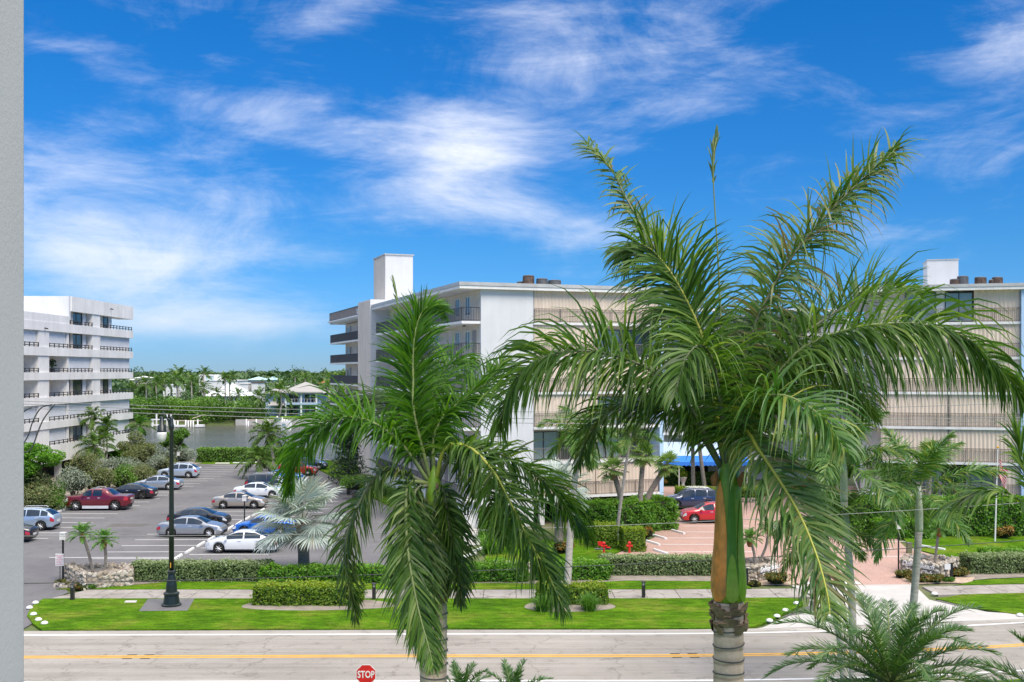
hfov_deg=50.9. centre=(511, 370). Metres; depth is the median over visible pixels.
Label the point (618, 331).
window
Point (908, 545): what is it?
utility box
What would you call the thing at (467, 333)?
window
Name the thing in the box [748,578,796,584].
pebble bed
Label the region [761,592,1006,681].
date palm
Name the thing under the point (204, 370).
shore palm
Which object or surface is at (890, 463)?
window
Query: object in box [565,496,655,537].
tall hedge
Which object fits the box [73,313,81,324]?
window
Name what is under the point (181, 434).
sea grape tree
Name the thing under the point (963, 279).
air conditioner
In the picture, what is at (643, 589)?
path light
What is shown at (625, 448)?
leaning palm
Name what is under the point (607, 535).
clipped hedge
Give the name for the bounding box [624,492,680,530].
tall hedge
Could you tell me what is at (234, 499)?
sedan
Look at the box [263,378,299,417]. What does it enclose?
shore palm
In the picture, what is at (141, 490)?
sedan
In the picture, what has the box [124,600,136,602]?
meter lid
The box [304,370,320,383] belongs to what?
shore palm
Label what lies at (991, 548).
leafy hedge
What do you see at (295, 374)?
shore palm
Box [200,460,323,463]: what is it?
bank lawn
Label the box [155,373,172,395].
shore palm
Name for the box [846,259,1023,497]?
apartment building
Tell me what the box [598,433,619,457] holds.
window
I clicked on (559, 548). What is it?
croton
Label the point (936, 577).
shrub
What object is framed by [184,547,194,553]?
wheel stop
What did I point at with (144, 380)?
shore palm
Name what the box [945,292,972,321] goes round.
window
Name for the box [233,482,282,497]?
sedan
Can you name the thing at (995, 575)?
planting bed
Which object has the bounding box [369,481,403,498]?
leafy hedge
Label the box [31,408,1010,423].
overhead cable
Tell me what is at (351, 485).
garden shrub
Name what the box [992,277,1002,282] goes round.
air conditioner
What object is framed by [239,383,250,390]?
house
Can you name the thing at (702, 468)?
cabbage palm
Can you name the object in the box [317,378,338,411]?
shore palm
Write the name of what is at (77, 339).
window
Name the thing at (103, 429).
garden palm
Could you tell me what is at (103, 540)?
pygmy palm
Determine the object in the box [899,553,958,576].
stone planter
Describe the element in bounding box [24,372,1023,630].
ground
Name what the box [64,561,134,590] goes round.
stone planter
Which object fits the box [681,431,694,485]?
cabbage palm
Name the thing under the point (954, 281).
air conditioner
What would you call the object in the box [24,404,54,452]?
service cable
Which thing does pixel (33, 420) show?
service cable
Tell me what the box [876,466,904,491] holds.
cabbage palm
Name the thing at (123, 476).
garden shrub
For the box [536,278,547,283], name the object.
air conditioner
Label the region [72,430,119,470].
garden palm
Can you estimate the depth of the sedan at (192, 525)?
78.57 m
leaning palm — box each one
[536,401,621,588]
[601,413,663,538]
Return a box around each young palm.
[447,660,490,681]
[485,658,553,681]
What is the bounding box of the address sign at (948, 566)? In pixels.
[944,563,952,576]
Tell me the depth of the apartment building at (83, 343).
126.66 m
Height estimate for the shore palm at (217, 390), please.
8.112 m
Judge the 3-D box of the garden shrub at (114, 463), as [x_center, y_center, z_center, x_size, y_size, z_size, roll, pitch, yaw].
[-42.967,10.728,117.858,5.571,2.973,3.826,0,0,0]
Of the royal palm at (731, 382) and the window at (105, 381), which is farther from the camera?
the window at (105, 381)
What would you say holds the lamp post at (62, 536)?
on the ground at (548, 526)
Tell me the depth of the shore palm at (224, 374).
275.86 m
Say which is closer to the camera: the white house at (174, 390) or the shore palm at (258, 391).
the shore palm at (258, 391)
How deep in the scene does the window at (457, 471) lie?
88.55 m
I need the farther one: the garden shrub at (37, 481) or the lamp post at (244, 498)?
the garden shrub at (37, 481)
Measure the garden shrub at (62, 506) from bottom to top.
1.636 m
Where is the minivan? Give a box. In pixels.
[244,472,282,486]
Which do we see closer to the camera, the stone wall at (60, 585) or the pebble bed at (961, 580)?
the stone wall at (60, 585)
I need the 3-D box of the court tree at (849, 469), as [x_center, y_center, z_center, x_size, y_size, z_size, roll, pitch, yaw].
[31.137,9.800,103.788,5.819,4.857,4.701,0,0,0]
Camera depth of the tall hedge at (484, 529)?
77.20 m
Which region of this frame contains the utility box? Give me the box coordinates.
[906,542,912,553]
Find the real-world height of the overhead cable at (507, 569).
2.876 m
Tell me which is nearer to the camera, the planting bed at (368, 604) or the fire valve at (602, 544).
the planting bed at (368, 604)
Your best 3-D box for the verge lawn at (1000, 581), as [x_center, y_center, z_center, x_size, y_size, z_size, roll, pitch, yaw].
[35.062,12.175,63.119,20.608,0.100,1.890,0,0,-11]
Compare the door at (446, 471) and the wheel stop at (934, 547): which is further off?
the door at (446, 471)
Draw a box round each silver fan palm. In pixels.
[248,472,358,564]
[531,457,591,541]
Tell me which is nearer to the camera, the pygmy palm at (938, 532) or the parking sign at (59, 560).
the parking sign at (59, 560)
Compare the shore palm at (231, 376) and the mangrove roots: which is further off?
the shore palm at (231, 376)
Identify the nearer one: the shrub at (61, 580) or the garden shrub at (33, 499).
the shrub at (61, 580)
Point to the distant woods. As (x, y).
(117, 384)
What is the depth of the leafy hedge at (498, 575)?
61.95 m
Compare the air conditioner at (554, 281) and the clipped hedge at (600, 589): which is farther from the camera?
the air conditioner at (554, 281)
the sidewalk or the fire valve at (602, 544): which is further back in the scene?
the fire valve at (602, 544)
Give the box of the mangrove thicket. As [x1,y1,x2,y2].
[129,394,272,423]
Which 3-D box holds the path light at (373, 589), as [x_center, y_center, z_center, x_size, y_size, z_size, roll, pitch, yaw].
[-7.336,11.710,57.146,0.300,0.920,0.300,0,0,0]
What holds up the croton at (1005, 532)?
on the court lawn at (949, 551)
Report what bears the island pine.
on the parking lot
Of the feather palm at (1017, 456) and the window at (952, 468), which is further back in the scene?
the window at (952, 468)
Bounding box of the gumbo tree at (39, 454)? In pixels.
[24,442,66,482]
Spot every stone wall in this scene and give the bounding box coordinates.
[53,583,75,587]
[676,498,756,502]
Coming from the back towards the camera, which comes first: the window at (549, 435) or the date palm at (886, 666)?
the window at (549, 435)
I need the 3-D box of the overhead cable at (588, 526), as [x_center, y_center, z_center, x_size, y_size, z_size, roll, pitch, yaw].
[0.436,4.258,36.000,65.304,2.562,0.020,0,0,0]
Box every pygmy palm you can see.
[65,522,97,572]
[88,528,118,569]
[743,527,764,564]
[756,519,778,563]
[924,518,954,562]
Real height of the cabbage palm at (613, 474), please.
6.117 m
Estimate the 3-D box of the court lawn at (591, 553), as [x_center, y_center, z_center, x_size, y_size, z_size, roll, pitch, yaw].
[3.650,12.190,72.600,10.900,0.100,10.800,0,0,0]
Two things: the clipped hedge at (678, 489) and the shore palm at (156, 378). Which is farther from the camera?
the shore palm at (156, 378)
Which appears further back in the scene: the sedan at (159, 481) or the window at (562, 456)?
the sedan at (159, 481)
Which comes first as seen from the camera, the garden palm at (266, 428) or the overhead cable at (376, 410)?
the overhead cable at (376, 410)
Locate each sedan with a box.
[24,523,38,539]
[113,483,157,498]
[134,475,183,489]
[156,515,227,537]
[166,507,231,523]
[205,529,281,552]
[212,491,267,508]
[232,514,296,532]
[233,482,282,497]
[267,469,304,480]
[301,457,327,469]
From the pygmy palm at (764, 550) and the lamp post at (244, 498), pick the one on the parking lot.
the lamp post at (244, 498)
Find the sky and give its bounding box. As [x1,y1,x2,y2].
[24,0,1023,371]
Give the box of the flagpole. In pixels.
[994,446,1006,540]
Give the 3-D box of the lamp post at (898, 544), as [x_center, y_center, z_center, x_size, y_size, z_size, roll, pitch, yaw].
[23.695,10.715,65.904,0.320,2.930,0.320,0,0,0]
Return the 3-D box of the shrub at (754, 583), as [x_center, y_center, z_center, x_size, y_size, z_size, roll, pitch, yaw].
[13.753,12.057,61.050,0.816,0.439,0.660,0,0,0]
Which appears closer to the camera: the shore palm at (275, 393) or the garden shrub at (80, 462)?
the garden shrub at (80, 462)
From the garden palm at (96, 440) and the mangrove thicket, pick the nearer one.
the garden palm at (96, 440)
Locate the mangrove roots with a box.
[133,412,256,420]
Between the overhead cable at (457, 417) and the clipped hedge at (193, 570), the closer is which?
the overhead cable at (457, 417)
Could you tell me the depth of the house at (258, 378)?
380.25 m
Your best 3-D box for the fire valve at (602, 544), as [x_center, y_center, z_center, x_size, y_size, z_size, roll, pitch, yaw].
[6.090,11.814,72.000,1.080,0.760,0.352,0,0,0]
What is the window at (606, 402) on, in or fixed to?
in the apartment building at (487, 316)
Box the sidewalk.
[54,584,1023,598]
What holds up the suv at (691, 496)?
on the paved driveway
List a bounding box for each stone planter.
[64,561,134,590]
[745,556,779,580]
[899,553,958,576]
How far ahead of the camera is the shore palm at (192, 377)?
281.86 m
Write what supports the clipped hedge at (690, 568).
on the planting bed at (660, 578)
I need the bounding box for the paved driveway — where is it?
[617,486,960,584]
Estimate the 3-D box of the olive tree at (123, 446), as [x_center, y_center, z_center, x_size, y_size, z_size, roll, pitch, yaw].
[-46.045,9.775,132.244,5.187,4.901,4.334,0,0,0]
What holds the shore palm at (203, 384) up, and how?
on the ground at (548, 526)
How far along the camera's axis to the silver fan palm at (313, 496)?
63.68 m
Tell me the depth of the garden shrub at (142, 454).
128.42 m
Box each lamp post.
[59,532,66,578]
[242,495,246,520]
[896,522,900,569]
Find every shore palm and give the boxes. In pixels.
[123,380,148,398]
[132,374,159,398]
[147,373,167,414]
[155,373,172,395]
[163,370,187,396]
[165,365,191,396]
[184,373,201,399]
[192,380,214,396]
[196,365,213,396]
[209,387,226,400]
[216,371,233,404]
[222,370,237,399]
[229,387,245,400]
[246,386,272,417]
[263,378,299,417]
[288,370,301,385]
[295,371,313,384]
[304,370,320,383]
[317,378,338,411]
[320,371,339,408]
[325,371,344,391]
[336,368,345,391]
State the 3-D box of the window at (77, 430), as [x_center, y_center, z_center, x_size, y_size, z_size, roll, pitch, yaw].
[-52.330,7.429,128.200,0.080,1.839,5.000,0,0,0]
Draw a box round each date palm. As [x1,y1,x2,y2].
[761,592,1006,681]
[964,623,1023,681]
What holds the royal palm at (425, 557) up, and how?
on the near verge
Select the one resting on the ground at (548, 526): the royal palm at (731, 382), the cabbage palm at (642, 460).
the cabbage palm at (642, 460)
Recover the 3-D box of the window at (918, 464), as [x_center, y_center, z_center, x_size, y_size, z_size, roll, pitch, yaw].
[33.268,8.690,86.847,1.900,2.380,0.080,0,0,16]
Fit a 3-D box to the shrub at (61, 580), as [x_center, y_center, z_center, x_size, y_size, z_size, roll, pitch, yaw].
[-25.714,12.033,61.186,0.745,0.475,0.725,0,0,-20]
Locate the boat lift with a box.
[151,414,173,426]
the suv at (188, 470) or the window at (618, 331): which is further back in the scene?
the suv at (188, 470)
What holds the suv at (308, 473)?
on the parking lot
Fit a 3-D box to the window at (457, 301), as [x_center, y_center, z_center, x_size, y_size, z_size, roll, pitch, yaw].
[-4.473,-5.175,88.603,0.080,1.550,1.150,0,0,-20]
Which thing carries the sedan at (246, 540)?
on the parking lot
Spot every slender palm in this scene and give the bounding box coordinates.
[758,406,925,678]
[771,488,878,680]
[832,427,1007,673]
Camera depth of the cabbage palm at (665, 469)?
81.28 m
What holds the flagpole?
on the court lawn at (949, 551)
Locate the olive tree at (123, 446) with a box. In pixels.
[115,431,155,460]
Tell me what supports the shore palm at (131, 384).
on the ground at (548, 526)
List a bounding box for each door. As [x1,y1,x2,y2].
[444,333,447,343]
[444,462,447,480]
[472,295,475,320]
[472,330,475,356]
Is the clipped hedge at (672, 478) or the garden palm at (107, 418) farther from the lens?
the garden palm at (107, 418)
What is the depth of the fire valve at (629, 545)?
71.83 m
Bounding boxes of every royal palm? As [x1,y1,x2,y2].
[263,274,598,681]
[471,124,1023,681]
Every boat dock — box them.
[174,416,204,426]
[236,416,327,425]
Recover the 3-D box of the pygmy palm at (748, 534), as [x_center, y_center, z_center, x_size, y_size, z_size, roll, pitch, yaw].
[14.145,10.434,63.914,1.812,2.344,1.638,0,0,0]
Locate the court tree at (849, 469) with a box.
[803,450,860,478]
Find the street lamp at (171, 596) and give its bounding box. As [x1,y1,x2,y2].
[157,411,181,606]
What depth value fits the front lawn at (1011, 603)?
56.55 m
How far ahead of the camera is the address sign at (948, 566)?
62.70 m
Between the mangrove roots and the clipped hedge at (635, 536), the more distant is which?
the mangrove roots
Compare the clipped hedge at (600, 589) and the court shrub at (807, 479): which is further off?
the court shrub at (807, 479)
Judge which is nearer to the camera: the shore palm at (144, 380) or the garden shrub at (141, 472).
the garden shrub at (141, 472)
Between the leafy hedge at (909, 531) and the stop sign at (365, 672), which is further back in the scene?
the leafy hedge at (909, 531)
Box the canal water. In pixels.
[129,425,863,458]
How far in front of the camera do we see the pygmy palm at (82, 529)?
61.52 m
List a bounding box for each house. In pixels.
[136,376,152,395]
[163,384,185,399]
[197,384,254,414]
[199,374,247,394]
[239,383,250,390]
[248,376,267,382]
[251,382,265,409]
[263,382,329,415]
[269,377,280,383]
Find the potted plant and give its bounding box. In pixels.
[49,359,56,371]
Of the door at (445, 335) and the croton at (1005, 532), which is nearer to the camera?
the croton at (1005, 532)
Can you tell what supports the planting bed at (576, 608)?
on the front lawn at (101, 614)
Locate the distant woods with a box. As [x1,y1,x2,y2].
[112,366,863,415]
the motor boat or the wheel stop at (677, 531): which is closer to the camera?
the wheel stop at (677, 531)
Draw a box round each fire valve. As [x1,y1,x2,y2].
[595,541,610,551]
[626,541,632,552]
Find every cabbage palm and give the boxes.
[597,454,629,499]
[628,442,659,503]
[644,450,681,500]
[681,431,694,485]
[697,443,705,485]
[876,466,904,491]
[915,436,948,495]
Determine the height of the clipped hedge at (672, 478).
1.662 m
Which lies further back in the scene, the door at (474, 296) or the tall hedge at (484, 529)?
the door at (474, 296)
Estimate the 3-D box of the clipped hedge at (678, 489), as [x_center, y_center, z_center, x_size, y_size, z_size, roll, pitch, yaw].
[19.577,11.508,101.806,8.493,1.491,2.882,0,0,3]
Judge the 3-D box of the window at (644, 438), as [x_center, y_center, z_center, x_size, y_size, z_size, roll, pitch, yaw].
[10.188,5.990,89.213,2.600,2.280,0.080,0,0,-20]
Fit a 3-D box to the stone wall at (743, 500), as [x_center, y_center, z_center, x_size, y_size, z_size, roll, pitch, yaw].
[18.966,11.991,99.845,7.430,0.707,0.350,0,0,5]
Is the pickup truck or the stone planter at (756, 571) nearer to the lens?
the stone planter at (756, 571)
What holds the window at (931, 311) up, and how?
in the apartment building at (978, 438)
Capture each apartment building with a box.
[24,296,132,477]
[328,253,666,527]
[664,309,849,479]
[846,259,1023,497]
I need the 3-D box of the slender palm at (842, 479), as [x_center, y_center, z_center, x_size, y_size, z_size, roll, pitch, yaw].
[12.390,6.711,39.858,6.168,10.981,5.864,0,0,0]
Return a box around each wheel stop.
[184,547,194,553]
[646,540,660,545]
[652,534,666,538]
[653,548,668,553]
[671,529,684,533]
[922,545,945,549]
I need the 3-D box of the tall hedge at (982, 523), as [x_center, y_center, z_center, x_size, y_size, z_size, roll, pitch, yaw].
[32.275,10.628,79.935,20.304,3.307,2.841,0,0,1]
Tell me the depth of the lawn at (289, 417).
272.80 m
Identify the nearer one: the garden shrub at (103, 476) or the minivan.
the garden shrub at (103, 476)
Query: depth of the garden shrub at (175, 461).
127.51 m
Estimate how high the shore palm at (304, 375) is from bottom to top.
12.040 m
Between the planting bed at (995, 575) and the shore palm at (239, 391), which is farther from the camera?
the shore palm at (239, 391)
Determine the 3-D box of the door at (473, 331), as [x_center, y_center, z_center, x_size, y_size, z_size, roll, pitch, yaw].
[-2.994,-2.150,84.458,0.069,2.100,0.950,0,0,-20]
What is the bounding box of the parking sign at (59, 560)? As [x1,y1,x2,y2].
[55,554,63,578]
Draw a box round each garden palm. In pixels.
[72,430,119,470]
[78,405,107,472]
[87,425,116,461]
[94,414,119,462]
[124,412,156,440]
[234,445,277,477]
[248,418,289,470]
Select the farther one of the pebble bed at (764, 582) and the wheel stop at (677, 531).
the wheel stop at (677, 531)
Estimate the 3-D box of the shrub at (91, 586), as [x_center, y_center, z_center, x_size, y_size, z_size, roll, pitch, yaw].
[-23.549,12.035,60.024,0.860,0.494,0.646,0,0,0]
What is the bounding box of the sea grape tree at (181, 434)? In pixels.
[160,427,190,449]
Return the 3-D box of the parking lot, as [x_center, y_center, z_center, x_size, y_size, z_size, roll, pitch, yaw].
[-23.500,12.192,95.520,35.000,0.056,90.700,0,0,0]
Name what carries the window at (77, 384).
in the apartment building at (83, 343)
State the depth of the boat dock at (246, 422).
262.50 m
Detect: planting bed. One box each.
[45,461,202,503]
[134,569,710,584]
[242,600,393,609]
[524,602,614,611]
[956,573,1023,579]
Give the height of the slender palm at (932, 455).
10.131 m
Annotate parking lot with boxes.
[24,464,398,628]
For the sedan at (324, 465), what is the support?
on the parking lot
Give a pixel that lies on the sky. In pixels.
(233, 175)
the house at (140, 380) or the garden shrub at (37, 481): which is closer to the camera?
the garden shrub at (37, 481)
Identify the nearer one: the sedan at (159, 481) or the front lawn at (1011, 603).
the front lawn at (1011, 603)
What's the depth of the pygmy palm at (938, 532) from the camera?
64.52 m
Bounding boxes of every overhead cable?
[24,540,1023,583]
[28,401,1012,411]
[28,404,1023,419]
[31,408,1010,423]
[180,503,1014,535]
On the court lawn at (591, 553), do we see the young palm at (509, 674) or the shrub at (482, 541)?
the shrub at (482, 541)
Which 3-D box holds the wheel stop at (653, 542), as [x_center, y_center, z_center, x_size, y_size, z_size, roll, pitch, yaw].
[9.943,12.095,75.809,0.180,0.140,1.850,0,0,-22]
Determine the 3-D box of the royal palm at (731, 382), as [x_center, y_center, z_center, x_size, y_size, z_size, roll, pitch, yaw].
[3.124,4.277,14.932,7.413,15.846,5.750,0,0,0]
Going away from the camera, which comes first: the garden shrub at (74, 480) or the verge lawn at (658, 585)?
the verge lawn at (658, 585)
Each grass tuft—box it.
[530,593,550,611]
[574,591,604,611]
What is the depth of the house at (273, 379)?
394.03 m
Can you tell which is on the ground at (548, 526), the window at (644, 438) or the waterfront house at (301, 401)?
the waterfront house at (301, 401)
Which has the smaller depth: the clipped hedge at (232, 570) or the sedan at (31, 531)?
the clipped hedge at (232, 570)
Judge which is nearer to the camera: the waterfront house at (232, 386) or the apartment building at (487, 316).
the apartment building at (487, 316)
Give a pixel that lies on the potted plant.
(52, 362)
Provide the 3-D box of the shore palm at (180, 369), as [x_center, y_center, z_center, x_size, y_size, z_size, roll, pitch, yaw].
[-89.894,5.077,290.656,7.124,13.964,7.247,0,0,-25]
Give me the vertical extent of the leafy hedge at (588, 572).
1.444 m
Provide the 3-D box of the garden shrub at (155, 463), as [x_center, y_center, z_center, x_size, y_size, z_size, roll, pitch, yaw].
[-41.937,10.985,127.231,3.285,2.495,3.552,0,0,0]
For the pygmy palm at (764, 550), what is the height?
3.020 m
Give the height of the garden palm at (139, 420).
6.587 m
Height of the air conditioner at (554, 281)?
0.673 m
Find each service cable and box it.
[24,404,51,442]
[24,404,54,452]
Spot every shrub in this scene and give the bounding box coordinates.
[24,469,52,496]
[24,485,62,509]
[43,476,67,500]
[44,496,70,509]
[53,578,66,583]
[54,466,92,494]
[64,449,102,475]
[75,584,82,590]
[78,463,115,493]
[83,584,96,588]
[92,456,146,470]
[111,463,138,487]
[127,442,165,466]
[127,463,157,481]
[144,453,168,472]
[160,457,179,467]
[161,444,198,463]
[339,474,368,497]
[475,530,505,554]
[748,579,760,586]
[762,569,793,583]
[787,474,817,493]
[894,568,911,577]
[905,571,930,581]
[927,573,944,581]
[942,576,955,581]
[953,567,970,575]
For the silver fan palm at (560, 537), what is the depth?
76.26 m
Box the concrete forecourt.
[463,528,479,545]
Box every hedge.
[111,449,132,462]
[130,556,215,581]
[194,446,313,462]
[213,555,274,581]
[248,577,367,606]
[255,558,394,582]
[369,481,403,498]
[448,558,529,582]
[475,508,520,539]
[529,556,613,580]
[532,579,612,604]
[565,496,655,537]
[590,520,618,547]
[598,551,712,576]
[617,524,649,551]
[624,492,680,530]
[664,470,714,484]
[673,485,761,500]
[807,493,1023,536]
[867,515,936,538]
[957,548,1023,573]
[977,545,1023,554]
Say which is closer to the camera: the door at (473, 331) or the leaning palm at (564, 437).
the leaning palm at (564, 437)
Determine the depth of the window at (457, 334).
88.40 m
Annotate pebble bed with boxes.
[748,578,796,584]
[901,577,974,583]
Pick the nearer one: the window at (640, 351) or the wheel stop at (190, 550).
the wheel stop at (190, 550)
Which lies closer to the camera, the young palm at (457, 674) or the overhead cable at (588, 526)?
the young palm at (457, 674)
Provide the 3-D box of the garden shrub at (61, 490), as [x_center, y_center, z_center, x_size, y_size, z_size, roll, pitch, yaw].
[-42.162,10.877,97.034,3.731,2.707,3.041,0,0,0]
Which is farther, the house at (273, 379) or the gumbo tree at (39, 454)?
the house at (273, 379)
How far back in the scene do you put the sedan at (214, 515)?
83.86 m
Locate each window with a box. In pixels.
[69,334,81,348]
[69,380,81,395]
[69,425,81,441]
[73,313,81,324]
[103,317,107,327]
[103,379,107,393]
[455,298,459,317]
[455,332,459,350]
[455,469,459,484]
[465,296,469,315]
[465,331,469,349]
[534,431,557,459]
[558,431,585,458]
[597,329,619,356]
[597,396,619,423]
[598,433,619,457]
[620,330,648,355]
[620,396,646,423]
[620,429,648,456]
[792,439,806,450]
[883,463,906,490]
[905,293,935,321]
[911,464,935,493]
[942,464,965,493]
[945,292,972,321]
[970,465,992,493]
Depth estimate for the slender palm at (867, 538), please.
40.80 m
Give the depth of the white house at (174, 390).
320.00 m
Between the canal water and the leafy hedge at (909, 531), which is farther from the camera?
the canal water
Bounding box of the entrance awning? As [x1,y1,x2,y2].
[664,442,748,471]
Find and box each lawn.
[27,597,802,630]
[56,581,751,590]
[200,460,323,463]
[259,416,327,418]
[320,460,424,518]
[484,538,622,562]
[903,536,1023,556]
[936,593,1023,614]
[953,578,1023,585]
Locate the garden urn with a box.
[678,468,687,485]
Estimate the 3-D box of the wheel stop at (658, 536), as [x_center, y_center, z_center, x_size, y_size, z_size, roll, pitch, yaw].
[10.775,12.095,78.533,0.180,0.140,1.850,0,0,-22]
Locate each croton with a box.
[553,541,574,553]
[644,526,653,538]
[993,525,1014,537]
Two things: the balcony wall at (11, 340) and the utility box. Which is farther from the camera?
the utility box
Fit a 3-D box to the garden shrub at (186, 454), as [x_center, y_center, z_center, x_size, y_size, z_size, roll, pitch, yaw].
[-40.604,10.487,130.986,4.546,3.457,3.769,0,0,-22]
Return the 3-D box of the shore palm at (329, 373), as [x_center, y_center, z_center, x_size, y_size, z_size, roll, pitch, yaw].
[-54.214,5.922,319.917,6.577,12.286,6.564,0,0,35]
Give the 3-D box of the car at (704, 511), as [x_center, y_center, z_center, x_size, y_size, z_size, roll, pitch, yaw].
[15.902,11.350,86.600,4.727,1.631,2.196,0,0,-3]
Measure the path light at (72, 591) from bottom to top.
0.920 m
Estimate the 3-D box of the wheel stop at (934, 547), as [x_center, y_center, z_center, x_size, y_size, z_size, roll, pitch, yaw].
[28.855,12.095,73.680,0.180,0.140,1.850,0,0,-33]
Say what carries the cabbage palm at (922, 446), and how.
on the ground at (548, 526)
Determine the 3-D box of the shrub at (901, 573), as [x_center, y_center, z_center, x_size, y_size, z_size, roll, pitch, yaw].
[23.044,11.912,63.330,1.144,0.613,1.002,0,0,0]
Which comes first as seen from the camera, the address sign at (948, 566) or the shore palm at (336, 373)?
the address sign at (948, 566)
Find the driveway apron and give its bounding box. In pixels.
[757,584,1023,628]
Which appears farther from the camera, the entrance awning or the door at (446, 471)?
the entrance awning
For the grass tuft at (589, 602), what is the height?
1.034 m
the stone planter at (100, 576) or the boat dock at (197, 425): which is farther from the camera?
the boat dock at (197, 425)
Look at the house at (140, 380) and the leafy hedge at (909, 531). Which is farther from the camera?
the house at (140, 380)
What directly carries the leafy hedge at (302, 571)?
on the planting bed at (660, 578)
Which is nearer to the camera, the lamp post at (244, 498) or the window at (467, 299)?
the lamp post at (244, 498)
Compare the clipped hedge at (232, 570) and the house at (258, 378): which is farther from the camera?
the house at (258, 378)
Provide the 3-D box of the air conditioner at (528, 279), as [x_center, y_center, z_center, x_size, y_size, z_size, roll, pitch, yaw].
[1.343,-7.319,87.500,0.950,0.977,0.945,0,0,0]
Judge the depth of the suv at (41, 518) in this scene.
81.96 m
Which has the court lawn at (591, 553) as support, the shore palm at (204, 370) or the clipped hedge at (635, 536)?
the clipped hedge at (635, 536)
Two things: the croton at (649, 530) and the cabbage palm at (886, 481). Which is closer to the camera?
the croton at (649, 530)
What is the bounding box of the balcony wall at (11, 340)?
[0,0,23,681]
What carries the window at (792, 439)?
in the apartment building at (710, 468)
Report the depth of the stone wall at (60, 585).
60.22 m
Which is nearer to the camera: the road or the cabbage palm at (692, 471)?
the road
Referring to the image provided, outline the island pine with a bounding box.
[326,422,368,494]
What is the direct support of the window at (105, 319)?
in the apartment building at (83, 343)
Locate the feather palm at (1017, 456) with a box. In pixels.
[928,407,1023,531]
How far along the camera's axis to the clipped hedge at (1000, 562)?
64.51 m
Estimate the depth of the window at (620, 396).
89.23 m
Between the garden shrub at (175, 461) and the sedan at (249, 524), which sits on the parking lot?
the sedan at (249, 524)
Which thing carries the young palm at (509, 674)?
on the near verge
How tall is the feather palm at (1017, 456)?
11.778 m
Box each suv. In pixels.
[24,505,61,530]
[157,462,200,477]
[277,462,317,475]
[668,486,715,508]
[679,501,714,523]
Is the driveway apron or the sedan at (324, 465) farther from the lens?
the sedan at (324, 465)
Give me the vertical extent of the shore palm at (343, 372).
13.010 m
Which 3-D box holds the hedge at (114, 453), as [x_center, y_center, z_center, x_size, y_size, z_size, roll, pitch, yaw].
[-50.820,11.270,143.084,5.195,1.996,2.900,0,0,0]
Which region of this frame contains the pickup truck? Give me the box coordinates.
[64,486,134,510]
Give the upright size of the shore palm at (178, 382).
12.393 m
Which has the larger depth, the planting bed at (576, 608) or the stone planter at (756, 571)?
the stone planter at (756, 571)
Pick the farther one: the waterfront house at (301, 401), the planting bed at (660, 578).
the waterfront house at (301, 401)
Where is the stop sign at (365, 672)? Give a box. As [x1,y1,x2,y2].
[356,664,375,681]
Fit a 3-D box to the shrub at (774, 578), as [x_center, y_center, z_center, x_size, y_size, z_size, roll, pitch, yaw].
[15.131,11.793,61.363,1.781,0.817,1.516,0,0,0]
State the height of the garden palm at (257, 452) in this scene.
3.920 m
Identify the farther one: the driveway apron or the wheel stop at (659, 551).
the wheel stop at (659, 551)
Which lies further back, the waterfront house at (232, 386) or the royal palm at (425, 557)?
the waterfront house at (232, 386)
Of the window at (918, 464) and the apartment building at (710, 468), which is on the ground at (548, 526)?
the apartment building at (710, 468)
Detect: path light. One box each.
[70,583,74,599]
[371,582,376,598]
[641,581,645,597]
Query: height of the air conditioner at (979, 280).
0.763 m
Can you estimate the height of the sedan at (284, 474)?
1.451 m
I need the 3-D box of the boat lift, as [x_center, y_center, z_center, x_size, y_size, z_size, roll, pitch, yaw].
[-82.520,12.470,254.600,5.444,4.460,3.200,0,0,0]
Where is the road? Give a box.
[24,619,1023,681]
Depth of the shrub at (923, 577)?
61.79 m
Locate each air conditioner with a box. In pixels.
[523,275,533,283]
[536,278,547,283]
[548,280,560,283]
[950,279,958,283]
[957,276,968,283]
[974,277,986,283]
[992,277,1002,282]
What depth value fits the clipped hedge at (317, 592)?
55.56 m
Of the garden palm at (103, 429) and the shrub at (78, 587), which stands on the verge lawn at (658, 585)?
the shrub at (78, 587)
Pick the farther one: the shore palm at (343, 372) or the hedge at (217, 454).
the shore palm at (343, 372)
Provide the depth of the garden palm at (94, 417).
127.74 m
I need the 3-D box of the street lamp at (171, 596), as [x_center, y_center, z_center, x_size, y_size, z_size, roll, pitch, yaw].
[-17.730,7.085,55.572,1.255,10.049,1.000,0,0,0]
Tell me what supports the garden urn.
on the ground at (548, 526)
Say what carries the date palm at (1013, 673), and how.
on the near verge
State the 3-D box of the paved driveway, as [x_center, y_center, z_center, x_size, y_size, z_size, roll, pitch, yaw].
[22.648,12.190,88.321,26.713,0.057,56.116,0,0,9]
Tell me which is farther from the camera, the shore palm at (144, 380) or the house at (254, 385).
the house at (254, 385)
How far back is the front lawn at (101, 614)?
53.09 m
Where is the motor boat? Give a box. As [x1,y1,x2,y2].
[262,418,291,426]
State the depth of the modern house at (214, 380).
330.00 m

